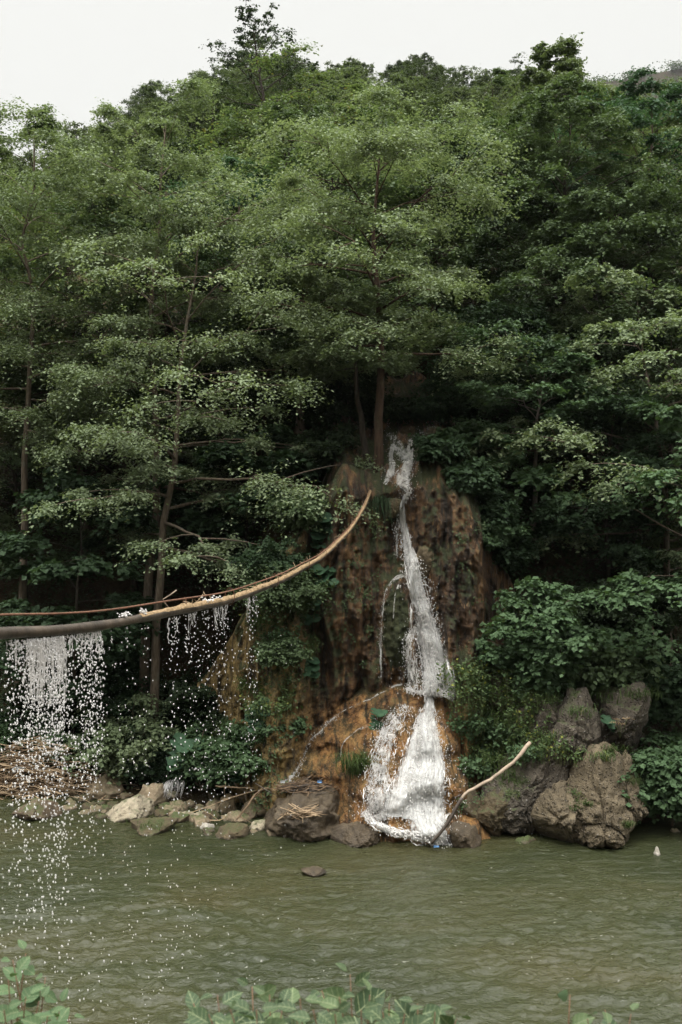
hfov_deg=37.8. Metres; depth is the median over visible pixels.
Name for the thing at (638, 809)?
outcrop rock
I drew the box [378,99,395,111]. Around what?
hillside tree
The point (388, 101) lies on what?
hillside tree
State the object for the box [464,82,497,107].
hillside tree
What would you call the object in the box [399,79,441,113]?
hillside tree
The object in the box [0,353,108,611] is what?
forest tree
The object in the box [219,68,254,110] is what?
hillside tree
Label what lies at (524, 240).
forest tree
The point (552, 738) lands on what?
grass tuft
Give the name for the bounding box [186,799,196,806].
stone
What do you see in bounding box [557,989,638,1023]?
knotweed plant
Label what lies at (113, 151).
hillside tree
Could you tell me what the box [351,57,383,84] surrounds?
hillside tree
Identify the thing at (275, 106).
forest tree
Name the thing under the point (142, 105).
hillside tree
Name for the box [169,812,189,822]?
stone
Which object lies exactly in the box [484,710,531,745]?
herb plant
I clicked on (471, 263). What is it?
forest tree
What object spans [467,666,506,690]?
herb plant
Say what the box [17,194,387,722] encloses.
alder tree
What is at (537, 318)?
beech tree
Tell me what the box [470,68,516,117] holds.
hillside tree
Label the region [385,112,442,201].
hillside tree
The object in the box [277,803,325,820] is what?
twig heap
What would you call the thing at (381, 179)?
forest tree
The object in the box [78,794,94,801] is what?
stone
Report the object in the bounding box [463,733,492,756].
herb plant
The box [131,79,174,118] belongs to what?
hillside tree
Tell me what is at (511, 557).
bush
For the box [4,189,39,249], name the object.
hillside tree
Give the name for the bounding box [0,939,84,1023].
knotweed plant
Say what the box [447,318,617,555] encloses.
young tree
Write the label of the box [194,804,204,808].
stone
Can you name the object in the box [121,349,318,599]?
forest tree
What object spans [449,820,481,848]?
boulder
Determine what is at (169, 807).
stone
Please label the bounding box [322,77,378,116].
hillside tree
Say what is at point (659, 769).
bush
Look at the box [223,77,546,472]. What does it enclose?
alder tree
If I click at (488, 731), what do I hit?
herb plant
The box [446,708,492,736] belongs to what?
herb plant
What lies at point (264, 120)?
hillside tree
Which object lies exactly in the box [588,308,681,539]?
forest tree
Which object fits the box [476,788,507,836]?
outcrop rock
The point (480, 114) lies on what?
hillside tree
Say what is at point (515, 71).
hillside tree
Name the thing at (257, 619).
herb plant
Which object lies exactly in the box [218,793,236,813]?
boulder
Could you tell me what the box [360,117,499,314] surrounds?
forest tree
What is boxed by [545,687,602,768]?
outcrop rock
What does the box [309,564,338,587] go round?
butterbur plant
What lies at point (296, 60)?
hillside tree
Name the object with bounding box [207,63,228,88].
hillside tree
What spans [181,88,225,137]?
hillside tree
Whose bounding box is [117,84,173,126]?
hillside tree
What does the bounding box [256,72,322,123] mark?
hillside tree
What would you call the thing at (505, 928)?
river
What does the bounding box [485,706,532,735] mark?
herb plant
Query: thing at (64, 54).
sky
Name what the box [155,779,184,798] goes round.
waterfall
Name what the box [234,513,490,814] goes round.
cliff plants
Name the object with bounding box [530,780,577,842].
outcrop rock
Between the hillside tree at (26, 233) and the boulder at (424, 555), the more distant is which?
the hillside tree at (26, 233)
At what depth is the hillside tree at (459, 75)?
94.39 m
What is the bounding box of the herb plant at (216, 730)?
[207,721,222,738]
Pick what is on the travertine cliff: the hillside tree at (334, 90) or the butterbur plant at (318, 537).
the butterbur plant at (318, 537)
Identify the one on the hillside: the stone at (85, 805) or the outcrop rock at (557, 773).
the outcrop rock at (557, 773)
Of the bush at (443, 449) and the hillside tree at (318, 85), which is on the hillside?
the hillside tree at (318, 85)
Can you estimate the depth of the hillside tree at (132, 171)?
51.44 m
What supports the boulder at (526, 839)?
in the river
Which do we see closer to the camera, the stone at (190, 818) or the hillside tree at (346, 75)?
the stone at (190, 818)
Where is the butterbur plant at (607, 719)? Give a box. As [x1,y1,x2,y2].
[600,714,615,732]
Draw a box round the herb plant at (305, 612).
[292,604,315,623]
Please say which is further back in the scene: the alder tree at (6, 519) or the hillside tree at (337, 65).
the hillside tree at (337, 65)
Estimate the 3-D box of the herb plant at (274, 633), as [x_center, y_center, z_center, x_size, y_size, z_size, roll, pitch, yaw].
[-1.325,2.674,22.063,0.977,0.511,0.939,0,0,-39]
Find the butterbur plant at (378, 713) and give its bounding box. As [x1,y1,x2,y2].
[369,708,387,729]
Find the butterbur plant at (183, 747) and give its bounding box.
[166,732,214,778]
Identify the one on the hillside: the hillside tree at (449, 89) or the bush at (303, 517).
the hillside tree at (449, 89)
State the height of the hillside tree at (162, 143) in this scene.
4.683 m
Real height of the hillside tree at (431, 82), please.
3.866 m
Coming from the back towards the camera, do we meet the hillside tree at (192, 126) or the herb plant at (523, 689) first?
the hillside tree at (192, 126)
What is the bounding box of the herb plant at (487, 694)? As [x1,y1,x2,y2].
[470,683,494,700]
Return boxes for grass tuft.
[124,818,174,830]
[324,747,384,778]
[359,495,408,522]
[484,767,524,785]
[534,728,573,745]
[560,703,603,719]
[581,799,597,806]
[585,750,617,761]
[588,685,652,705]
[590,742,630,755]
[618,684,661,704]
[622,820,637,828]
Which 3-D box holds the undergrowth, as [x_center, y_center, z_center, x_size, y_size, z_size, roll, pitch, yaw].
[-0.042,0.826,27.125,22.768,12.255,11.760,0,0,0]
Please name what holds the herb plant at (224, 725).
on the travertine cliff
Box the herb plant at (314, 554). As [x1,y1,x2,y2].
[306,551,318,559]
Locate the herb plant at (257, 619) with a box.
[239,610,284,632]
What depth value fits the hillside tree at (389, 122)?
55.95 m
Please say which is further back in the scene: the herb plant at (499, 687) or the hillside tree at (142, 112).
the hillside tree at (142, 112)
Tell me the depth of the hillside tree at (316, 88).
72.61 m
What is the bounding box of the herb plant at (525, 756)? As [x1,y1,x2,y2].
[502,739,546,767]
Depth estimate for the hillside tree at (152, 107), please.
78.77 m
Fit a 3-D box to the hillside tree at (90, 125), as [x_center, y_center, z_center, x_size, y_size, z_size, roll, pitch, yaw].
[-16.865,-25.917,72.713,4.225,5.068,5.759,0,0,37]
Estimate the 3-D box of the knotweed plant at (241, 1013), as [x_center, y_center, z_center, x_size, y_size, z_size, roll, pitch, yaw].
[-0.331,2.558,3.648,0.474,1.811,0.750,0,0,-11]
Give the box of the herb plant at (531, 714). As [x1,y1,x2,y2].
[493,698,555,732]
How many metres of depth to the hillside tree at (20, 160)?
70.38 m
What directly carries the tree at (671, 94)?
on the hillside
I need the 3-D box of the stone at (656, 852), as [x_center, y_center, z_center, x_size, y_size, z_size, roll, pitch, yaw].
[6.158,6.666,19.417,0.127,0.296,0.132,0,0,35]
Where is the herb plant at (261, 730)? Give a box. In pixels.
[241,722,269,740]
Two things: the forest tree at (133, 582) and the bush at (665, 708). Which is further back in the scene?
the forest tree at (133, 582)
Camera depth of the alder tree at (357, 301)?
24.04 m
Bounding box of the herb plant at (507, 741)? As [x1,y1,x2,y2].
[494,732,525,751]
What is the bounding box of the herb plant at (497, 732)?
[480,721,523,749]
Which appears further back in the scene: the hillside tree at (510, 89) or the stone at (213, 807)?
the hillside tree at (510, 89)
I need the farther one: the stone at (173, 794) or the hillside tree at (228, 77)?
the hillside tree at (228, 77)
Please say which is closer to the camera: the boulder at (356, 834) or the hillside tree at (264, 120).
the boulder at (356, 834)
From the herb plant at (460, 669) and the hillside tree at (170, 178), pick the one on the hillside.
the hillside tree at (170, 178)
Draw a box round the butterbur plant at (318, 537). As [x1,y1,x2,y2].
[310,512,332,552]
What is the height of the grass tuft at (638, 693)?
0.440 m
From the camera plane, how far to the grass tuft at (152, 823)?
20.78 m
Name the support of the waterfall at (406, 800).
on the travertine cliff
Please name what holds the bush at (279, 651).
on the travertine cliff
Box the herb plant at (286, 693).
[263,680,307,702]
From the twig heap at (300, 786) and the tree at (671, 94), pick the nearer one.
the twig heap at (300, 786)
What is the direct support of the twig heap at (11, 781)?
on the hillside
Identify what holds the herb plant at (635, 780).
on the outcrop rock at (638, 809)
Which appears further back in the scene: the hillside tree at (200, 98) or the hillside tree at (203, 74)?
the hillside tree at (203, 74)
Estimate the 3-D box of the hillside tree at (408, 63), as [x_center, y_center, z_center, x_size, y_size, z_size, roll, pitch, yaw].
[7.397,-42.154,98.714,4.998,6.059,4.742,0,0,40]
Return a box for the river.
[0,789,681,1023]
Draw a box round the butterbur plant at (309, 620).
[301,599,321,630]
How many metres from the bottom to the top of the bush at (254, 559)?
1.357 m
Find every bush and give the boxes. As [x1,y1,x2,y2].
[0,649,124,734]
[0,701,82,775]
[0,709,58,763]
[50,692,187,788]
[51,668,168,727]
[61,711,174,784]
[124,730,195,789]
[138,668,228,735]
[155,716,237,789]
[186,719,275,786]
[219,562,336,622]
[224,534,313,589]
[240,709,311,742]
[252,634,313,671]
[254,485,329,534]
[279,419,367,477]
[292,365,390,429]
[408,433,470,466]
[440,457,507,501]
[466,575,612,703]
[475,486,524,526]
[481,517,530,552]
[487,528,548,578]
[502,488,521,503]
[520,578,644,631]
[556,630,671,697]
[596,560,681,638]
[617,726,681,825]
[628,648,681,731]
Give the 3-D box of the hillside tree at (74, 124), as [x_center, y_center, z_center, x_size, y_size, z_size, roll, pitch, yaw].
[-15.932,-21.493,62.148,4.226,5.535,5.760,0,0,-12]
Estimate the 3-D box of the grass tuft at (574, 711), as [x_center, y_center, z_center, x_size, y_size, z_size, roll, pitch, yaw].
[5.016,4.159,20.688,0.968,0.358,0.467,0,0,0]
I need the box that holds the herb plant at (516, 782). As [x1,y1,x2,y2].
[509,775,530,786]
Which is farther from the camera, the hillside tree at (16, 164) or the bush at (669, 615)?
the hillside tree at (16, 164)
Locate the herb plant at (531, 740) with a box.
[516,736,555,760]
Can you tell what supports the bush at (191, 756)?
on the hillside
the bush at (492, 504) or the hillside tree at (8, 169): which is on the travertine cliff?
the bush at (492, 504)
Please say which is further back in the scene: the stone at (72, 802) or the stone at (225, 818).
the stone at (72, 802)
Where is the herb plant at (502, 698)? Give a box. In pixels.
[485,687,523,709]
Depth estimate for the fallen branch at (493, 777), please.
19.80 m
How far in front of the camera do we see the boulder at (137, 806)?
21.78 m
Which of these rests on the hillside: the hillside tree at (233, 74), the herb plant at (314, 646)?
the hillside tree at (233, 74)
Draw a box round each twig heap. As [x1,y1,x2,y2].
[0,735,141,802]
[255,775,339,796]
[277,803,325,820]
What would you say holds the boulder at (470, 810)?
in the river
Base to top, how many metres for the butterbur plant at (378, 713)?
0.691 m
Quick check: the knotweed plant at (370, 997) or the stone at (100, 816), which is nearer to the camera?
the knotweed plant at (370, 997)
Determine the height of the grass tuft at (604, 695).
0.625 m
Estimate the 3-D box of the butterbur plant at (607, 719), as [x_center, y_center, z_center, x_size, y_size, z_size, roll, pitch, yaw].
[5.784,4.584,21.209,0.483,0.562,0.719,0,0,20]
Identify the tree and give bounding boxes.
[0,74,366,704]
[0,94,188,723]
[0,151,43,184]
[0,163,32,188]
[0,167,29,248]
[0,171,60,253]
[0,174,219,552]
[0,241,138,447]
[0,249,88,470]
[0,282,64,532]
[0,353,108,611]
[0,467,170,733]
[1,161,38,227]
[2,185,243,498]
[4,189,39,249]
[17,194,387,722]
[22,140,67,172]
[24,159,75,244]
[31,340,209,592]
[37,137,82,158]
[37,165,129,272]
[47,150,115,237]
[58,114,116,163]
[60,186,283,516]
[81,130,145,187]
[82,135,266,411]
[85,122,122,141]
[89,113,136,141]
[102,108,134,133]
[107,134,134,165]
[111,115,181,212]
[111,158,173,201]
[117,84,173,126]
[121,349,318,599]
[123,83,147,121]
[125,117,164,154]
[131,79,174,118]
[131,110,144,121]
[132,103,161,123]
[133,102,177,128]
[133,121,187,190]
[136,101,189,127]
[138,155,342,428]
[141,170,194,207]
[141,424,329,600]
[154,81,185,122]
[159,192,357,428]
[162,96,361,301]
[165,84,226,147]
[166,34,427,263]
[177,69,253,149]
[179,132,224,172]
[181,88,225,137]
[184,100,236,149]
[187,68,221,88]
[188,88,237,148]
[194,70,222,84]
[198,0,337,121]
[198,116,271,221]
[202,116,434,350]
[204,221,431,434]
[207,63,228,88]
[209,110,254,152]
[212,57,241,95]
[214,78,244,111]
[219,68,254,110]
[220,34,275,91]
[221,70,279,125]
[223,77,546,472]
[225,53,266,108]
[225,88,263,137]
[227,66,257,115]
[238,120,297,156]
[242,58,315,114]
[246,101,295,155]
[250,68,310,116]
[254,49,325,105]
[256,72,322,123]
[265,71,313,111]
[265,267,470,469]
[276,57,312,103]
[295,100,514,378]
[296,81,327,117]
[301,103,438,302]
[303,62,320,77]
[305,77,333,117]
[309,72,340,113]
[315,57,379,102]
[316,66,392,117]
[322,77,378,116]
[323,60,349,92]
[326,98,380,188]
[332,94,373,122]
[333,83,376,122]
[335,60,368,79]
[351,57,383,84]
[357,68,550,280]
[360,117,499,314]
[361,104,619,382]
[363,90,399,109]
[365,103,421,131]
[376,59,410,89]
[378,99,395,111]
[383,72,428,114]
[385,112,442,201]
[387,76,434,118]
[392,54,434,85]
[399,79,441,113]
[399,297,645,467]
[401,52,457,93]
[403,54,430,77]
[410,178,618,438]
[412,98,446,121]
[415,75,443,97]
[415,94,455,151]
[418,63,467,107]
[427,93,504,213]
[432,427,568,535]
[433,85,481,119]
[438,87,462,106]
[440,71,681,407]
[440,83,468,108]
[441,90,467,112]
[447,65,483,100]
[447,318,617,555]
[457,178,681,545]
[458,80,475,91]
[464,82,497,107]
[465,176,681,498]
[465,261,681,665]
[467,32,640,233]
[469,79,500,106]
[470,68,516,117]
[470,78,521,108]
[483,166,576,309]
[487,53,530,96]
[492,80,533,119]
[497,97,509,120]
[499,380,681,627]
[505,93,565,120]
[508,64,681,366]
[522,176,681,491]
[532,400,681,662]
[533,166,681,396]
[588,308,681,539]
[596,76,681,252]
[620,182,681,305]
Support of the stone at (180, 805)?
in the river
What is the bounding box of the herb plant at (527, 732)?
[512,724,552,745]
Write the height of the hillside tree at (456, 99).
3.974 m
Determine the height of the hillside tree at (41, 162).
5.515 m
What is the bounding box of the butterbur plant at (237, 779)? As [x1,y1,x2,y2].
[229,750,249,785]
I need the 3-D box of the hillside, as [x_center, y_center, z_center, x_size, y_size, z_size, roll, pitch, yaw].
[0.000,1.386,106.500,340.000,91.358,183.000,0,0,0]
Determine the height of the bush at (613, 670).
1.701 m
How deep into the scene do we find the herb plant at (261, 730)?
21.77 m
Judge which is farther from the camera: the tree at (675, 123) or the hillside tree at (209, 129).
the hillside tree at (209, 129)
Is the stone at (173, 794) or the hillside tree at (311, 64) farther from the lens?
the hillside tree at (311, 64)
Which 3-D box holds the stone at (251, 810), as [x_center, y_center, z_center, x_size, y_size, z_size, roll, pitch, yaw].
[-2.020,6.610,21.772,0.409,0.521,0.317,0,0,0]
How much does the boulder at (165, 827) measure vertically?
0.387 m
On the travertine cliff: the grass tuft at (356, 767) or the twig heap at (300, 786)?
the grass tuft at (356, 767)
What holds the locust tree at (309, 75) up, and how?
on the hillside
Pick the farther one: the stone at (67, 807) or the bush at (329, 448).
the bush at (329, 448)
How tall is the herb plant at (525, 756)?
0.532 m
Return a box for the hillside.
[0,109,681,833]
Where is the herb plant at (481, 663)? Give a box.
[446,660,497,685]
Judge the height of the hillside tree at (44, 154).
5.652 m
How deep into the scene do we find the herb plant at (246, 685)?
22.16 m
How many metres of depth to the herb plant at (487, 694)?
21.72 m
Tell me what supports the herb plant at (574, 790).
on the outcrop rock at (599, 825)
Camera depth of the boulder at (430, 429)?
25.70 m
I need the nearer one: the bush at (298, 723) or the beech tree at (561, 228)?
the bush at (298, 723)
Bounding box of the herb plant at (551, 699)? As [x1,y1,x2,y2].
[518,686,563,711]
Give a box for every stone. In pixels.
[61,804,77,810]
[68,799,77,804]
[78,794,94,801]
[80,809,91,813]
[82,802,95,809]
[89,804,100,811]
[95,814,107,818]
[100,804,112,810]
[107,801,118,805]
[120,792,128,798]
[154,809,170,816]
[158,802,169,809]
[163,805,176,815]
[167,789,179,797]
[168,809,181,815]
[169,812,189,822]
[170,800,187,811]
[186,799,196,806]
[188,815,197,821]
[193,814,210,821]
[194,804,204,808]
[194,818,209,826]
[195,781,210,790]
[200,823,214,828]
[202,809,220,819]
[202,827,213,831]
[203,831,211,835]
[206,799,218,810]
[208,792,221,799]
[221,814,228,820]
[241,801,256,818]
[249,819,264,830]
[267,829,275,835]
[653,846,659,855]
[670,828,679,831]
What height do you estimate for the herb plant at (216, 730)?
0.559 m
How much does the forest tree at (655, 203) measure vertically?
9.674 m
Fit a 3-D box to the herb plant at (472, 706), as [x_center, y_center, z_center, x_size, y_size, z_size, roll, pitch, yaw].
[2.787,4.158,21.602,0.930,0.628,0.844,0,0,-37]
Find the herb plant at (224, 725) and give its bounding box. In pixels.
[218,719,245,743]
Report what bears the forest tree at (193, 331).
on the hillside
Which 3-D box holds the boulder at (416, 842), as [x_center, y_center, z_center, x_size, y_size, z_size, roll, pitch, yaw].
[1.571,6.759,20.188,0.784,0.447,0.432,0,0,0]
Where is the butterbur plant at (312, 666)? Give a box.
[303,657,319,678]
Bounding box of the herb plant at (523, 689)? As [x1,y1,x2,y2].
[508,680,553,701]
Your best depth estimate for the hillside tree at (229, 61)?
100.91 m
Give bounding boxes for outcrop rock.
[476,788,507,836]
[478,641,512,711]
[479,742,549,834]
[481,676,645,789]
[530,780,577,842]
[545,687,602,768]
[567,742,636,849]
[592,680,651,752]
[622,749,648,823]
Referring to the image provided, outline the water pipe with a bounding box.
[0,490,371,639]
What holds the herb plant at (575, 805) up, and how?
on the outcrop rock at (599, 825)
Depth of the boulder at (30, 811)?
21.77 m
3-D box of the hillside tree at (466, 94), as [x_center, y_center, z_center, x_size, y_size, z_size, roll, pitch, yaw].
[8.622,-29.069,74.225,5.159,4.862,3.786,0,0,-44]
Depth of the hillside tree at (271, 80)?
65.98 m
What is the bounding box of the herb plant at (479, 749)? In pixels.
[470,740,489,757]
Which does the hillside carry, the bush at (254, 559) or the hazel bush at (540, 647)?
the hazel bush at (540, 647)
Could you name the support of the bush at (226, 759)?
on the hillside
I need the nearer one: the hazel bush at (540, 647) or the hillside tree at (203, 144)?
the hazel bush at (540, 647)
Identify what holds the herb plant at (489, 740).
on the travertine cliff
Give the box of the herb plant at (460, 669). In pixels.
[435,656,487,687]
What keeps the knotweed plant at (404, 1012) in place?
on the near bank
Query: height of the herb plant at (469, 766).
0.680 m
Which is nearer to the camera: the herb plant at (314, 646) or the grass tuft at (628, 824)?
the grass tuft at (628, 824)
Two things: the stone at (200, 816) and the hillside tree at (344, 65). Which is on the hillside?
the hillside tree at (344, 65)
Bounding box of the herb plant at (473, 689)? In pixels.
[436,674,487,704]
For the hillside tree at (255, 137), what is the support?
on the hillside
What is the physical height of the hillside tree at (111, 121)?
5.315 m
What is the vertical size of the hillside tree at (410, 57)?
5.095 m
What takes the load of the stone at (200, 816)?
in the river
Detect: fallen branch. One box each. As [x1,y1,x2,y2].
[189,782,256,813]
[216,782,259,793]
[236,779,287,822]
[430,741,531,843]
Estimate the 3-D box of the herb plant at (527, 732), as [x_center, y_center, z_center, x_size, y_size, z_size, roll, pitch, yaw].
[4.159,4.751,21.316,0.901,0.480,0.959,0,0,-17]
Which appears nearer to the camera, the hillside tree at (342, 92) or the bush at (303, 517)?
the bush at (303, 517)
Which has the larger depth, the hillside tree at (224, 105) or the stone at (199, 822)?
the hillside tree at (224, 105)
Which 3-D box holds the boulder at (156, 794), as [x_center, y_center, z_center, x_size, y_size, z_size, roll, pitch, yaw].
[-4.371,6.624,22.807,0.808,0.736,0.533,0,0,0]
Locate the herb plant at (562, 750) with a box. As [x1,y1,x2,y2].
[534,734,586,767]
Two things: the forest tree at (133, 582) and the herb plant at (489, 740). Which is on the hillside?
the forest tree at (133, 582)
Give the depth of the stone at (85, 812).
22.10 m
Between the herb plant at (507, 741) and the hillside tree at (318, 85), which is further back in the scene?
the hillside tree at (318, 85)
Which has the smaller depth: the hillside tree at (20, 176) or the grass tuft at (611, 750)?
the grass tuft at (611, 750)
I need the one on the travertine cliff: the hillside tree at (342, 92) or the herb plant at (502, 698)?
the herb plant at (502, 698)
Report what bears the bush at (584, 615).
on the hillside
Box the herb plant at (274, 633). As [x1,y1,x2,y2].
[260,622,302,642]
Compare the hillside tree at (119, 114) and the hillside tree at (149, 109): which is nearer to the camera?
the hillside tree at (149, 109)
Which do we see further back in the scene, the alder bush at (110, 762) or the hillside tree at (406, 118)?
the hillside tree at (406, 118)
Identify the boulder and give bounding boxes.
[11,797,61,819]
[81,774,124,798]
[105,794,154,822]
[130,816,178,835]
[139,783,167,805]
[215,822,249,839]
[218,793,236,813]
[227,810,250,822]
[256,803,266,817]
[265,783,339,842]
[301,866,325,876]
[330,821,380,847]
[386,498,402,518]
[412,839,426,844]
[415,545,433,578]
[425,426,442,435]
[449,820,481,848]
[457,790,480,819]
[515,835,535,843]
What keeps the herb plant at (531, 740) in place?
on the outcrop rock at (557, 773)
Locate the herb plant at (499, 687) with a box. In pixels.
[469,668,516,701]
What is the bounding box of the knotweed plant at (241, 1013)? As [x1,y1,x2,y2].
[183,977,291,1023]
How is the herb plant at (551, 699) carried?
on the outcrop rock at (557, 773)
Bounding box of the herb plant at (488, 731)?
[460,712,502,743]
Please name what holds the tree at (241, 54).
on the hillside
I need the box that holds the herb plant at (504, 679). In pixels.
[485,665,527,700]
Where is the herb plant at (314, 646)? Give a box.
[297,633,322,654]
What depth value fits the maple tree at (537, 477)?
24.04 m
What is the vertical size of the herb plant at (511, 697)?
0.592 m
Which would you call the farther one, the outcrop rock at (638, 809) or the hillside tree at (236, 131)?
the hillside tree at (236, 131)
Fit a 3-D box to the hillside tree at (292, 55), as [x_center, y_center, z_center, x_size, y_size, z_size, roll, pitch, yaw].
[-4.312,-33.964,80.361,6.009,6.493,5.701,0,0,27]
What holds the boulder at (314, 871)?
in the river
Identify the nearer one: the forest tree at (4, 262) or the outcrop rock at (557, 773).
the outcrop rock at (557, 773)
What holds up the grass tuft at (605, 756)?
on the outcrop rock at (599, 825)
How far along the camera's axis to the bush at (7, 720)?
24.99 m
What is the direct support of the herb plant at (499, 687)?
on the travertine cliff
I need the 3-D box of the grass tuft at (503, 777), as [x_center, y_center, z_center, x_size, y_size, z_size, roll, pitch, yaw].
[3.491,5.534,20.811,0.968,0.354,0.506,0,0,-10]
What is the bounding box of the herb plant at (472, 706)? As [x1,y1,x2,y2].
[446,693,488,718]
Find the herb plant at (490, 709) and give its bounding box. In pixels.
[483,704,512,719]
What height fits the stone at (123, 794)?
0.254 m
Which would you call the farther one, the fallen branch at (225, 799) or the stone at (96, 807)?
the stone at (96, 807)
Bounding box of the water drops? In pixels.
[0,596,310,1022]
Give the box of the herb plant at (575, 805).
[566,798,591,812]
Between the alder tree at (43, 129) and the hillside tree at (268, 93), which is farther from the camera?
the hillside tree at (268, 93)
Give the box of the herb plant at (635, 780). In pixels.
[625,774,643,787]
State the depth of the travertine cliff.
22.21 m
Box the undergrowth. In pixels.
[0,360,681,803]
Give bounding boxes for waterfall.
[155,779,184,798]
[284,422,469,848]
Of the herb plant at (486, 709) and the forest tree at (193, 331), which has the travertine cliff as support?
the herb plant at (486, 709)
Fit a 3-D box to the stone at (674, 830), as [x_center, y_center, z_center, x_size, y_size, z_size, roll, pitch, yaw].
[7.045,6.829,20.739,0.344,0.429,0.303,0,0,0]
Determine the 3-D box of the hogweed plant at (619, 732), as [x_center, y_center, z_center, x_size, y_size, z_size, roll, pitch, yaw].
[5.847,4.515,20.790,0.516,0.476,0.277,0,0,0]
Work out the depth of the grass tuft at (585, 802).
19.90 m
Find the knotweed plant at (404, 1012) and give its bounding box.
[364,995,470,1023]
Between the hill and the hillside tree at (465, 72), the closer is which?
the hillside tree at (465, 72)
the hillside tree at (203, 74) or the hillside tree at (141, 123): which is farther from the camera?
the hillside tree at (203, 74)
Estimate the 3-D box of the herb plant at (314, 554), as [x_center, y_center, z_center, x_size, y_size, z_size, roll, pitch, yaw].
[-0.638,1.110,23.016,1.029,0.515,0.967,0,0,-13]
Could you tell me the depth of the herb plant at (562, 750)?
20.61 m
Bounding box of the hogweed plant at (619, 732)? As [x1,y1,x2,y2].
[610,717,629,737]
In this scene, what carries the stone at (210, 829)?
in the river
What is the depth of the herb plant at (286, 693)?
21.70 m
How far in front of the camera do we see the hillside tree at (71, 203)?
44.87 m
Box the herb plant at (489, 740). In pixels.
[480,739,505,753]
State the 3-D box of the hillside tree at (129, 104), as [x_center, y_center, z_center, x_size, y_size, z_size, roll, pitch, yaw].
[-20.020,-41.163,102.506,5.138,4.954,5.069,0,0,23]
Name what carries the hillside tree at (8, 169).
on the hillside
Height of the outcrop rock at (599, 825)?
2.420 m
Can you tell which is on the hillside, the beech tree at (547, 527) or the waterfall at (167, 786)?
the beech tree at (547, 527)
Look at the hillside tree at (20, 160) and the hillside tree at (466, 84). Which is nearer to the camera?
the hillside tree at (20, 160)
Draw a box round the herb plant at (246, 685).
[233,672,266,698]
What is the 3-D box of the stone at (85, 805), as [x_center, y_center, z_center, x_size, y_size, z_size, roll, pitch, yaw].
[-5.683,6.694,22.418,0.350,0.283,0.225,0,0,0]
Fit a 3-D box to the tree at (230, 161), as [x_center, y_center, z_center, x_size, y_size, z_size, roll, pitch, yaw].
[-3.322,-6.583,31.911,6.645,9.179,7.590,0,0,-19]
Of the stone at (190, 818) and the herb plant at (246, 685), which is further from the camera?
the herb plant at (246, 685)
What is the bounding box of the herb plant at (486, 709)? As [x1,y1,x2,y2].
[478,703,497,716]
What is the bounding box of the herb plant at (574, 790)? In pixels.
[567,784,583,799]
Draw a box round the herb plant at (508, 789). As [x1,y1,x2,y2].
[504,786,521,800]
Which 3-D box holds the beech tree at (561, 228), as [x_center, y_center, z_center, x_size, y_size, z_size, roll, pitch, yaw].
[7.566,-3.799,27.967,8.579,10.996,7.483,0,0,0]
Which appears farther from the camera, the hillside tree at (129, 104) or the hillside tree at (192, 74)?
the hillside tree at (129, 104)
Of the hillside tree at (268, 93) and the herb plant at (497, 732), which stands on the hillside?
the hillside tree at (268, 93)
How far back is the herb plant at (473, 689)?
21.49 m
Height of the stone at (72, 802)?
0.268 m
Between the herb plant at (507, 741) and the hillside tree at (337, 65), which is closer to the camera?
the herb plant at (507, 741)
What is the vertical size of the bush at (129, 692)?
1.914 m
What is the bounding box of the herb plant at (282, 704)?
[239,689,302,722]
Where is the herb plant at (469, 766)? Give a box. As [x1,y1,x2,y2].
[453,749,496,784]
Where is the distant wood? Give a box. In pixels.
[587,59,681,119]
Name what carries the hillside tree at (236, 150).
on the hillside
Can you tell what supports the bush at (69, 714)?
on the hillside
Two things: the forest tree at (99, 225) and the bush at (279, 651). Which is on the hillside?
the forest tree at (99, 225)
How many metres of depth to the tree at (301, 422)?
26.83 m
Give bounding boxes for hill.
[595,68,681,118]
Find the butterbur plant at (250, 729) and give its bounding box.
[244,698,270,732]
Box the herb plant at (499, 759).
[476,744,520,772]
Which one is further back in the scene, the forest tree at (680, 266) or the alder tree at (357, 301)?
the forest tree at (680, 266)
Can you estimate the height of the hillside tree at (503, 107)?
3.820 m
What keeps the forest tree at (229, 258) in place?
on the hillside
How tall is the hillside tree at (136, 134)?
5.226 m
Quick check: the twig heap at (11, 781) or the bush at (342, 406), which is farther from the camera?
the bush at (342, 406)
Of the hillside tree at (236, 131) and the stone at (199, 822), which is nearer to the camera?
the stone at (199, 822)
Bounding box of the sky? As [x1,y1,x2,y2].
[0,0,681,170]
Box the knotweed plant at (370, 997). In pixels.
[277,963,384,1023]
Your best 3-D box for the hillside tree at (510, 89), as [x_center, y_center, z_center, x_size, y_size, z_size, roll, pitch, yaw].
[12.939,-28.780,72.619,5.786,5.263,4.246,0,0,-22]
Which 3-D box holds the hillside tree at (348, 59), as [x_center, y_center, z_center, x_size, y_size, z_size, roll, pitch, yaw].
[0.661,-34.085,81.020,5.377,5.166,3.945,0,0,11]
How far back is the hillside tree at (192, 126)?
63.42 m
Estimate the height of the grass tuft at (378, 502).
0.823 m
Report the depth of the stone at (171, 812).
21.88 m
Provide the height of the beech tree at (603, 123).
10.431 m
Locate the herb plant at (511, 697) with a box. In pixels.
[498,686,534,710]
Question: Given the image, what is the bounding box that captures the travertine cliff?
[196,371,514,843]
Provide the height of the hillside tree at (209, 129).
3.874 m
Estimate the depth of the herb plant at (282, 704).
21.52 m
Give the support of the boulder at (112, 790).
in the river
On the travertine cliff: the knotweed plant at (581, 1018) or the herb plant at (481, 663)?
the herb plant at (481, 663)
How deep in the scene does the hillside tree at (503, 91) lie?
85.94 m

